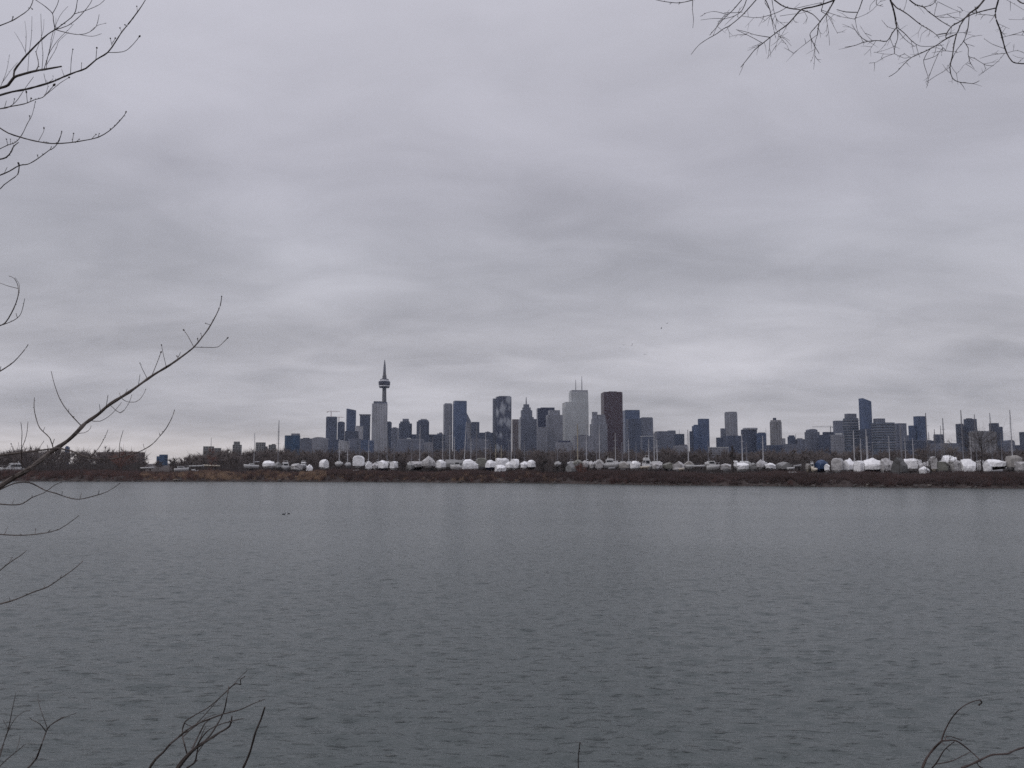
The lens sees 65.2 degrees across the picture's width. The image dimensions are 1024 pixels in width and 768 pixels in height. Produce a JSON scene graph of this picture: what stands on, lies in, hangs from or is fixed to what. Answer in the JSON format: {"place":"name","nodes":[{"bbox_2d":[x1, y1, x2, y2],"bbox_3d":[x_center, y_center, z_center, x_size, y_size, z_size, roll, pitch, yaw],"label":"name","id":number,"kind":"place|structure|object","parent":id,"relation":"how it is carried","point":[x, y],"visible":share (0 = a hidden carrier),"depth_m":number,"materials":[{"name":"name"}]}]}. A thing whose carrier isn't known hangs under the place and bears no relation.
{"place":"outdoors","nodes":[
{"label":"outdoors","id":0,"kind":"place"},
{"bbox_2d":[0,481,1023,767],"bbox_3d":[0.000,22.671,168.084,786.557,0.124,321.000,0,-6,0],"label":"lake water","id":1,"kind":"structure","parent":0,"point":[440,625],"depth_m":29.73,"materials":[{"name":"grey liquid"}]},
{"bbox_2d":[0,464,1023,488],"bbox_3d":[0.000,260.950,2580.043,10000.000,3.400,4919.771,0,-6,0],"label":"shore ground","id":2,"kind":"structure","parent":0,"point":[164,468],"depth_m":245.65,"materials":[{"name":"soil"}]},
{"bbox_2d":[37,445,63,468],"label":"bare tree","id":3,"kind":"object","parent":2,"relation":"on","point":[48,459],"visible":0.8,"depth_m":312.36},
{"bbox_2d":[66,445,98,468],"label":"bare tree","id":4,"kind":"object","parent":2,"relation":"on","point":[84,458],"visible":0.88,"depth_m":305.14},
{"bbox_2d":[107,445,137,468],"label":"bare tree","id":5,"kind":"object","parent":2,"relation":"on","point":[123,460],"visible":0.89,"depth_m":299.25,"materials":[{"name":"wood"}]},
{"bbox_2d":[244,434,258,470],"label":"sailing yacht","id":6,"kind":"object","parent":2,"relation":"on","point":[251,466],"visible":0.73,"depth_m":294.31,"materials":[{"name":"white paint"}]},
{"bbox_2d":[284,433,299,461],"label":"glass block","id":7,"kind":"structure","parent":2,"relation":"on","point":[292,441],"depth_m":1684.50,"materials":[{"name":"glass"}]},
{"bbox_2d":[300,438,311,452],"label":"block","id":8,"kind":"structure","parent":2,"relation":"on","point":[306,444],"depth_m":2183.66,"materials":[{"name":"stone"}]},
{"bbox_2d":[311,437,329,454],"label":"block","id":9,"kind":"structure","parent":2,"relation":"on","point":[318,443],"depth_m":2473.33,"materials":[{"name":"concrete"}]},
{"bbox_2d":[326,416,336,439],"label":"office tower","id":10,"kind":"structure","parent":2,"relation":"on","point":[331,428],"depth_m":3282.05,"materials":[{"name":"blue glass"}]},
{"bbox_2d":[328,440,338,455],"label":"block","id":11,"kind":"structure","parent":2,"relation":"on","point":[334,443],"depth_m":2430.79,"materials":[{"name":"blue glass"}]},
{"bbox_2d":[337,422,344,440],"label":"office tower","id":12,"kind":"structure","parent":2,"relation":"on","point":[341,431],"depth_m":3386.43,"materials":[{"name":"blue glass"}]},
{"bbox_2d":[338,440,349,463],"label":"block","id":13,"kind":"structure","parent":2,"relation":"on","point":[344,445],"depth_m":2283.19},
{"bbox_2d":[140,470,559,481],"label":"dry reeds","id":14,"kind":"object","parent":2,"relation":"on","point":[222,475],"visible":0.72,"depth_m":264.37,"materials":[{"name":"plant"}]},
{"bbox_2d":[346,409,355,430],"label":"office tower","id":15,"kind":"structure","parent":2,"relation":"on","point":[350,419],"depth_m":3486.70,"materials":[{"name":"blue glass"}]},
{"bbox_2d":[345,431,358,440],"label":"block","id":16,"kind":"structure","parent":2,"relation":"on","point":[351,434],"depth_m":2879.70,"materials":[{"name":"blue glass"}]},
{"bbox_2d":[348,438,362,455],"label":"block","id":17,"kind":"structure","parent":2,"relation":"on","point":[355,443],"depth_m":2378.39,"materials":[{"name":"stone"}]},
{"bbox_2d":[353,456,364,468],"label":"covered boat","id":18,"kind":"object","parent":2,"relation":"on","point":[358,461],"visible":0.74,"depth_m":285.43,"materials":[{"name":"plastic"}]},
{"bbox_2d":[359,414,370,439],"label":"office tower","id":19,"kind":"structure","parent":2,"relation":"on","point":[365,421],"depth_m":3285.34,"materials":[{"name":"blue glass"}]},
{"bbox_2d":[361,440,373,453],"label":"block","id":20,"kind":"structure","parent":2,"relation":"on","point":[367,443],"depth_m":2331.14,"materials":[{"name":"blue glass"}]},
{"bbox_2d":[371,401,387,453],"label":"office tower","id":21,"kind":"structure","parent":2,"relation":"on","point":[379,422],"depth_m":2976.56,"materials":[{"name":"stone"}]},
{"bbox_2d":[379,360,389,453],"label":"observation tower","id":22,"kind":"structure","parent":2,"relation":"on","point":[384,382],"depth_m":3603.87,"materials":[{"name":"concrete"}]},
{"bbox_2d":[387,421,391,450],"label":"office tower","id":23,"kind":"structure","parent":2,"relation":"on","point":[389,425],"depth_m":3686.03,"materials":[{"name":"blue glass"}]},
{"bbox_2d":[391,427,398,452],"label":"block","id":24,"kind":"structure","parent":2,"relation":"on","point":[395,437],"depth_m":3482.79,"materials":[{"name":"stone"}]},
{"bbox_2d":[399,419,411,438],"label":"office tower","id":25,"kind":"structure","parent":2,"relation":"on","point":[405,428],"depth_m":3277.34,"materials":[{"name":"blue glass"}]},
{"bbox_2d":[397,438,423,453],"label":"block","id":26,"kind":"structure","parent":2,"relation":"on","point":[404,445],"depth_m":2462.75,"materials":[{"name":"stone"}]},
{"bbox_2d":[416,419,428,441],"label":"office tower","id":27,"kind":"structure","parent":2,"relation":"on","point":[423,425],"depth_m":3278.93,"materials":[{"name":"blue glass"}]},
{"bbox_2d":[421,456,435,470],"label":"covered boat","id":28,"kind":"object","parent":2,"relation":"on","point":[428,462],"visible":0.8,"depth_m":281.49,"materials":[{"name":"plastic"}]},
{"bbox_2d":[429,432,444,452],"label":"block","id":29,"kind":"structure","parent":2,"relation":"on","point":[436,439],"depth_m":3364.63,"materials":[{"name":"blue glass"}]},
{"bbox_2d":[443,403,451,458],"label":"office tower","id":30,"kind":"structure","parent":2,"relation":"on","point":[447,419],"depth_m":3485.77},
{"bbox_2d":[453,401,466,453],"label":"office tower","id":31,"kind":"structure","parent":2,"relation":"on","point":[459,417],"depth_m":3429.88,"materials":[{"name":"blue glass"}]},
{"bbox_2d":[462,459,477,469],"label":"covered boat","id":32,"kind":"object","parent":2,"relation":"on","point":[469,463],"visible":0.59,"depth_m":279.67,"materials":[{"name":"plastic"}]},
{"bbox_2d":[467,422,478,438],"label":"office tower","id":33,"kind":"structure","parent":2,"relation":"on","point":[471,429],"depth_m":3285.70,"materials":[{"name":"grey glass"}]},
{"bbox_2d":[467,438,489,454],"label":"block","id":34,"kind":"structure","parent":2,"relation":"on","point":[480,443],"depth_m":2566.45,"materials":[{"name":"stone"}]},
{"bbox_2d":[479,431,492,450],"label":"block","id":35,"kind":"structure","parent":2,"relation":"on","point":[489,435],"depth_m":3370.93,"materials":[{"name":"blue glass"}]},
{"bbox_2d":[493,396,510,454],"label":"office tower","id":36,"kind":"structure","parent":2,"relation":"on","point":[501,420],"depth_m":3377.34,"materials":[{"name":"blue glass"}]},
{"bbox_2d":[0,457,1015,472],"bbox_3d":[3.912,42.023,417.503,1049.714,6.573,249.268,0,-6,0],"label":"wood undergrowth","id":37,"kind":"object","parent":2,"relation":"on","point":[68,466],"visible":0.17,"depth_m":321.10,"materials":[{"name":"plant"}]},
{"bbox_2d":[0,444,1023,471],"bbox_3d":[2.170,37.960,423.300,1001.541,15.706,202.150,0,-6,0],"label":"bare woods","id":38,"kind":"object","parent":2,"relation":"on","point":[318,456],"visible":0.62,"depth_m":360.54,"materials":[{"name":"wood"}]},
{"bbox_2d":[0,467,1023,487],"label":"shore brush","id":39,"kind":"object","parent":2,"relation":"on","point":[946,477],"visible":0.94,"depth_m":226.34,"materials":[{"name":"plant"}]},
{"bbox_2d":[4,479,1020,488],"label":"shore stones","id":40,"kind":"object","parent":2,"relation":"on","point":[555,482],"visible":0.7,"depth_m":224.60,"materials":[{"name":"stone"}]},
{"bbox_2d":[512,419,517,451],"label":"office tower","id":41,"kind":"structure","parent":2,"relation":"on","point":[515,431],"depth_m":3681.18,"materials":[{"name":"concrete"}]},
{"bbox_2d":[518,397,536,461],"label":"office tower","id":42,"kind":"structure","parent":2,"relation":"on","point":[527,427],"depth_m":3470.41,"materials":[{"name":"glass"}]},
{"bbox_2d":[537,427,546,452],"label":"block","id":43,"kind":"structure","parent":2,"relation":"on","point":[542,438],"depth_m":3277.72,"materials":[{"name":"concrete"}]},
{"bbox_2d":[536,407,554,426],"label":"office tower","id":44,"kind":"structure","parent":2,"relation":"on","point":[541,412],"depth_m":3676.05,"materials":[{"name":"grey glass"}]},
{"bbox_2d":[546,410,562,452],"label":"office tower","id":45,"kind":"structure","parent":2,"relation":"on","point":[554,422],"depth_m":3324.18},
{"bbox_2d":[555,441,572,452],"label":"block","id":46,"kind":"structure","parent":2,"relation":"on","point":[564,444],"depth_m":2471.45,"materials":[{"name":"grey glass"}]},
{"bbox_2d":[562,380,588,441],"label":"office tower","id":47,"kind":"structure","parent":2,"relation":"on","point":[575,410],"depth_m":3464.91,"materials":[{"name":"white stone"}]},
{"bbox_2d":[573,435,592,457],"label":"block","id":48,"kind":"structure","parent":2,"relation":"on","point":[582,439],"depth_m":2670.12,"materials":[{"name":"concrete"}]},
{"bbox_2d":[590,412,607,458],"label":"office tower","id":49,"kind":"structure","parent":2,"relation":"on","point":[597,422],"depth_m":3272.13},
{"bbox_2d":[602,458,618,469],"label":"motor cruiser","id":50,"kind":"object","parent":2,"relation":"on","point":[609,462],"visible":0.73,"depth_m":261.10,"materials":[{"name":"metal"}]},
{"bbox_2d":[601,391,622,454],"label":"office tower","id":51,"kind":"structure","parent":2,"relation":"on","point":[612,406],"depth_m":3420.60,"materials":[{"name":"red stone"}]},
{"bbox_2d":[623,410,639,453],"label":"office tower","id":52,"kind":"structure","parent":2,"relation":"on","point":[631,414],"depth_m":3578.50,"materials":[{"name":"blue glass"}]},
{"bbox_2d":[626,419,640,456],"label":"office tower","id":53,"kind":"structure","parent":2,"relation":"on","point":[633,430],"depth_m":3175.97,"materials":[{"name":"blue glass"}]},
{"bbox_2d":[640,417,652,435],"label":"office tower","id":54,"kind":"structure","parent":2,"relation":"on","point":[646,426],"depth_m":3479.55,"materials":[{"name":"glass"}]},
{"bbox_2d":[640,436,653,454],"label":"block","id":55,"kind":"structure","parent":2,"relation":"on","point":[643,443],"depth_m":2975.27,"materials":[{"name":"blue glass"}]},
{"bbox_2d":[653,430,675,463],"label":"office tower","id":56,"kind":"structure","parent":2,"relation":"on","point":[662,439],"depth_m":3163.91,"materials":[{"name":"stone"}]},
{"bbox_2d":[674,431,684,445],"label":"office tower","id":57,"kind":"structure","parent":2,"relation":"on","point":[679,439],"depth_m":3081.49,"materials":[{"name":"blue glass"}]},
{"bbox_2d":[684,430,693,471],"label":"sailing yacht","id":58,"kind":"object","parent":2,"relation":"on","point":[688,464],"visible":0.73,"depth_m":258.94,"materials":[{"name":"white paint"}]},
{"bbox_2d":[689,419,709,452],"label":"office tower","id":59,"kind":"structure","parent":2,"relation":"on","point":[699,436],"depth_m":2883.78,"materials":[{"name":"blue glass"}]},
{"bbox_2d":[706,461,719,473],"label":"motorboat","id":60,"kind":"object","parent":2,"relation":"on","point":[712,466],"visible":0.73,"depth_m":248.49,"materials":[{"name":"metal"}]},
{"bbox_2d":[708,447,728,459],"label":"block","id":61,"kind":"structure","parent":2,"relation":"on","point":[716,450],"depth_m":1488.21,"materials":[{"name":"white stone"}]},
{"bbox_2d":[720,412,737,437],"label":"office tower","id":62,"kind":"structure","parent":2,"relation":"on","point":[731,425],"depth_m":2882.45,"materials":[{"name":"stone"}]},
{"bbox_2d":[723,435,746,460],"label":"block","id":63,"kind":"structure","parent":2,"relation":"on","point":[729,440],"depth_m":2569.07,"materials":[{"name":"blue glass"}]},
{"bbox_2d":[736,463,748,473],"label":"covered boat","id":64,"kind":"object","parent":2,"relation":"on","point":[743,467],"visible":0.74,"depth_m":244.35,"materials":[{"name":"plastic"}]},
{"bbox_2d":[741,428,757,462],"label":"office tower","id":65,"kind":"structure","parent":2,"relation":"on","point":[750,433],"depth_m":2675.57,"materials":[{"name":"blue glass"}]},
{"bbox_2d":[756,432,766,454],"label":"office tower","id":66,"kind":"structure","parent":2,"relation":"on","point":[759,435],"depth_m":2634.20,"materials":[{"name":"blue glass"}]},
{"bbox_2d":[765,445,782,453],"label":"block","id":67,"kind":"structure","parent":2,"relation":"on","point":[776,447],"depth_m":2272.58,"materials":[{"name":"grey glass"}]},
{"bbox_2d":[770,418,785,444],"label":"office tower","id":68,"kind":"structure","parent":2,"relation":"on","point":[776,438],"depth_m":2684.91,"materials":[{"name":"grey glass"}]},
{"bbox_2d":[776,462,791,471],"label":"covered boat","id":69,"kind":"object","parent":2,"relation":"on","point":[784,466],"visible":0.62,"depth_m":240.99,"materials":[{"name":"grey"}]},
{"bbox_2d":[783,444,799,457],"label":"block","id":70,"kind":"structure","parent":2,"relation":"on","point":[787,448],"depth_m":2178.84,"materials":[{"name":"stone"}]},
{"bbox_2d":[804,429,819,454],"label":"apartment block","id":71,"kind":"structure","parent":2,"relation":"on","point":[811,440],"depth_m":2281.46,"materials":[{"name":"stone"}]},
{"bbox_2d":[814,460,827,473],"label":"covered boat","id":72,"kind":"object","parent":2,"relation":"on","point":[819,464],"visible":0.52,"depth_m":236.79,"materials":[{"name":"fabric"}]},
{"bbox_2d":[818,432,833,459],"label":"apartment block","id":73,"kind":"structure","parent":2,"relation":"on","point":[825,440],"depth_m":2232.19,"materials":[{"name":"grey glass"}]},
{"bbox_2d":[830,433,844,454],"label":"apartment block","id":74,"kind":"structure","parent":2,"relation":"on","point":[837,443],"depth_m":2084.73,"materials":[{"name":"white stone"}]},
{"bbox_2d":[831,458,843,472],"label":"covered boat","id":75,"kind":"object","parent":2,"relation":"on","point":[837,464],"visible":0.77,"depth_m":232.54,"materials":[{"name":"fabric"}]},
{"bbox_2d":[833,421,843,434],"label":"office tower","id":76,"kind":"structure","parent":2,"relation":"on","point":[837,427],"depth_m":2488.76,"materials":[{"name":"stone"}]},
{"bbox_2d":[843,458,853,471],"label":"covered boat","id":77,"kind":"object","parent":2,"relation":"on","point":[848,464],"visible":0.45,"depth_m":234.11,"materials":[{"name":"plastic"}]},
{"bbox_2d":[842,414,859,452],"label":"apartment tower","id":78,"kind":"structure","parent":2,"relation":"on","point":[850,423],"depth_m":2234.66,"materials":[{"name":"grey glass"}]},
{"bbox_2d":[853,461,864,471],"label":"covered boat","id":79,"kind":"object","parent":2,"relation":"on","point":[858,465],"visible":0.55,"depth_m":233.17,"materials":[{"name":"plastic"}]},
{"bbox_2d":[858,398,871,429],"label":"office tower","id":80,"kind":"structure","parent":2,"relation":"on","point":[865,414],"depth_m":2593.07,"materials":[{"name":"blue glass"}]},
{"bbox_2d":[859,429,872,453],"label":"block","id":81,"kind":"structure","parent":2,"relation":"on","point":[863,435],"depth_m":2332.14,"materials":[{"name":"blue glass"}]},
{"bbox_2d":[864,458,880,472],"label":"covered boat","id":82,"kind":"object","parent":2,"relation":"on","point":[872,464],"visible":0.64,"depth_m":232.89,"materials":[{"name":"white"}]},
{"bbox_2d":[871,418,896,455],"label":"apartment tower","id":83,"kind":"structure","parent":2,"relation":"on","point":[882,430],"depth_m":2177.49,"materials":[{"name":"grey glass"}]},
{"bbox_2d":[880,458,892,473],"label":"covered boat","id":84,"kind":"object","parent":2,"relation":"on","point":[886,464],"visible":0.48,"depth_m":231.82,"materials":[{"name":"plastic"}]},
{"bbox_2d":[891,457,907,473],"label":"covered boat","id":85,"kind":"object","parent":2,"relation":"on","point":[903,467],"visible":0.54,"depth_m":222.36,"materials":[{"name":"fabric"}]},
{"bbox_2d":[895,423,908,454],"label":"apartment tower","id":86,"kind":"structure","parent":2,"relation":"on","point":[903,432],"depth_m":2288.00,"materials":[{"name":"stone"}]},
{"bbox_2d":[903,459,921,473],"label":"covered boat","id":87,"kind":"object","parent":2,"relation":"on","point":[912,464],"visible":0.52,"depth_m":236.02,"materials":[{"name":"plastic"}]},
{"bbox_2d":[908,416,925,439],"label":"office tower","id":88,"kind":"structure","parent":2,"relation":"on","point":[917,431],"depth_m":2489.36,"materials":[{"name":"blue glass"}]},
{"bbox_2d":[903,440,933,456],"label":"block","id":89,"kind":"structure","parent":2,"relation":"on","point":[918,443],"depth_m":1979.47,"materials":[{"name":"grey glass"}]},
{"bbox_2d":[910,442,947,472],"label":"bare tree","id":90,"kind":"object","parent":2,"relation":"on","point":[927,453],"visible":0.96,"depth_m":214.04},
{"bbox_2d":[930,443,960,459],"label":"block","id":91,"kind":"structure","parent":2,"relation":"on","point":[952,445],"depth_m":1880.45,"materials":[{"name":"stone"}]},
{"bbox_2d":[948,460,960,471],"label":"covered boat","id":92,"kind":"object","parent":2,"relation":"on","point":[955,467],"visible":0.47,"depth_m":226.39,"materials":[{"name":"fabric"}]},
{"bbox_2d":[955,424,966,455],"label":"office tower","id":93,"kind":"structure","parent":2,"relation":"on","point":[958,430],"depth_m":2491.06,"materials":[{"name":"blue glass"}]},
{"bbox_2d":[960,459,977,471],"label":"covered boat","id":94,"kind":"object","parent":2,"relation":"on","point":[968,464],"visible":0.47,"depth_m":225.91,"materials":[{"name":"plastic"}]},
{"bbox_2d":[963,418,976,451],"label":"office tower","id":95,"kind":"structure","parent":2,"relation":"on","point":[968,422],"depth_m":2489.66,"materials":[{"name":"blue glass"}]},
{"bbox_2d":[947,417,1009,470],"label":"bare tree","id":96,"kind":"object","parent":2,"relation":"on","point":[981,442],"visible":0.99,"depth_m":207.97,"materials":[{"name":"plant"}]},
{"bbox_2d":[968,431,997,455],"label":"apartment block","id":97,"kind":"structure","parent":2,"relation":"on","point":[985,433],"depth_m":1487.02,"materials":[{"name":"concrete"}]},
{"bbox_2d":[989,423,1002,450],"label":"office tower","id":98,"kind":"structure","parent":2,"relation":"on","point":[998,429],"depth_m":2490.51,"materials":[{"name":"blue glass"}]},
{"bbox_2d":[988,459,1005,469],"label":"covered boat","id":99,"kind":"object","parent":2,"relation":"on","point":[997,464],"visible":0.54,"depth_m":223.68,"materials":[{"name":"white"}]},
{"bbox_2d":[1003,440,1014,452],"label":"block","id":100,"kind":"structure","parent":2,"relation":"on","point":[1005,443],"depth_m":1987.17,"materials":[{"name":"stone"}]},
{"bbox_2d":[1005,455,1021,471],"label":"covered boat","id":101,"kind":"object","parent":2,"relation":"on","point":[1010,461],"visible":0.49,"depth_m":222.69,"materials":[{"name":"fabric"}]},
{"bbox_2d":[0,0,1023,463],"label":"sky","id":102,"kind":"structure","parent":0,"point":[482,201],"materials":[{"name":"grey"}]},
{"bbox_3d":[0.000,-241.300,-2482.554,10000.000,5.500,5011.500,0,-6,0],"label":"near bank ground","id":103,"kind":"structure","parent":0,"visible":0},
{"bbox_2d":[0,694,75,767],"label":"bare shrub","id":104,"kind":"object","parent":103,"relation":"on","point":[31,764],"visible":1,"depth_m":5.01,"materials":[{"name":"brown plant"}]},
{"bbox_2d":[0,0,228,604],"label":"bare tree","id":105,"kind":"object","parent":103,"relation":"on","point":[12,478],"visible":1,"depth_m":3.05,"materials":[{"name":"brown plant"}]},
{"bbox_2d":[148,672,264,767],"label":"bare shrub","id":106,"kind":"object","parent":103,"relation":"on","point":[188,754],"visible":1,"depth_m":4.58,"materials":[{"name":"brown plant"}]},
{"bbox_2d":[242,707,265,767],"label":"upright stick","id":107,"kind":"object","parent":103,"relation":"on","point":[248,755],"visible":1,"depth_m":4.39,"materials":[{"name":"brown plant"}]},
{"bbox_2d":[658,0,1023,88],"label":"bare tree","id":108,"kind":"object","parent":103,"relation":"on","point":[896,24],"visible":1,"depth_m":5.26,"materials":[{"name":"brown plant"}]},
{"bbox_2d":[921,699,1023,767],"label":"bare shrub","id":109,"kind":"object","parent":103,"relation":"on","point":[945,740],"visible":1,"depth_m":4.63,"materials":[{"name":"brown plant"}]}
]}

